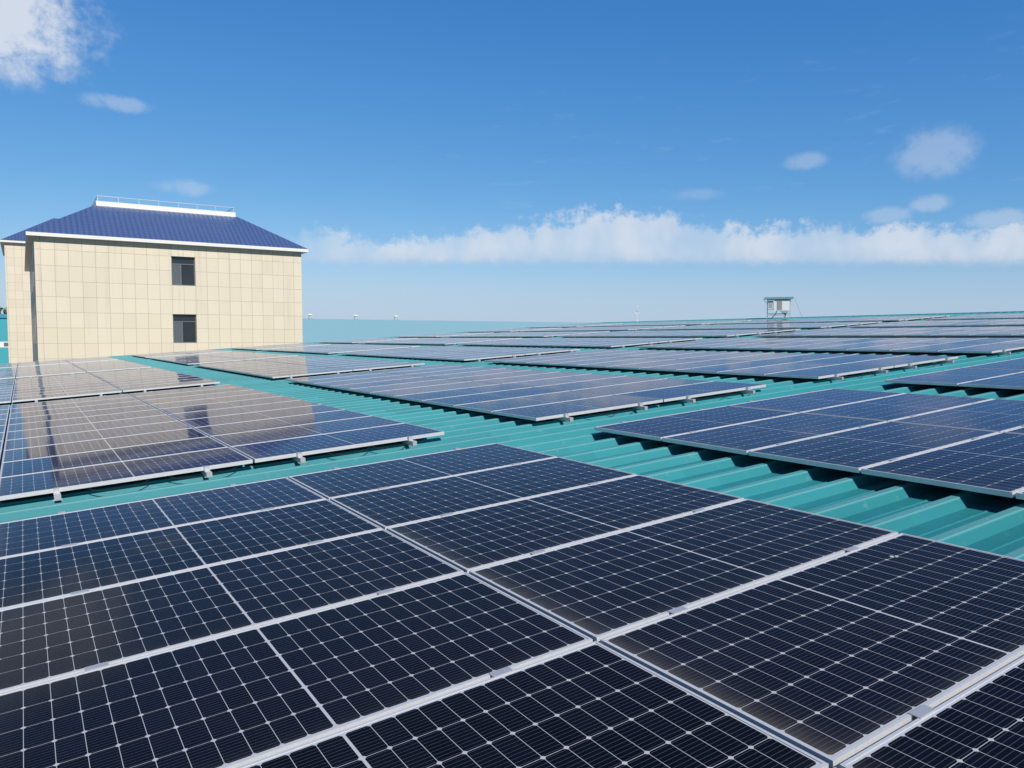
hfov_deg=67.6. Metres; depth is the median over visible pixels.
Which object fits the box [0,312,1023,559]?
factory roof sheet
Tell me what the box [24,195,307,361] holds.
building
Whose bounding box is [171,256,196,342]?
office windows
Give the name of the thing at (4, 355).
distant teal shed
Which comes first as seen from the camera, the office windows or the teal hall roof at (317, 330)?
the office windows
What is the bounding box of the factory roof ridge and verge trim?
[108,311,1023,356]
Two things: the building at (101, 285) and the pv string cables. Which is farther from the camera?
the building at (101, 285)
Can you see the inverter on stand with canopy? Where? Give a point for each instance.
(781, 304)
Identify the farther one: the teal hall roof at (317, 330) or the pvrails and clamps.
the teal hall roof at (317, 330)
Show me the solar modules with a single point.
(230, 627)
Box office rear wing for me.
[0,218,56,362]
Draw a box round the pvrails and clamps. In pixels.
[0,316,1023,718]
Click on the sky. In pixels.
(583, 161)
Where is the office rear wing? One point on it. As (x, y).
(19, 319)
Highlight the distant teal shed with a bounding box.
[0,314,8,363]
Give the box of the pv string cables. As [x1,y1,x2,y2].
[55,339,1023,490]
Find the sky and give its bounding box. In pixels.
[0,0,1023,322]
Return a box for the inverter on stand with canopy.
[764,297,801,317]
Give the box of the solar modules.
[0,313,1023,767]
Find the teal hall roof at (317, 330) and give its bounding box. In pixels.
[302,319,584,342]
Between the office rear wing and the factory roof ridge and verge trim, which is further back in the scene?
the office rear wing

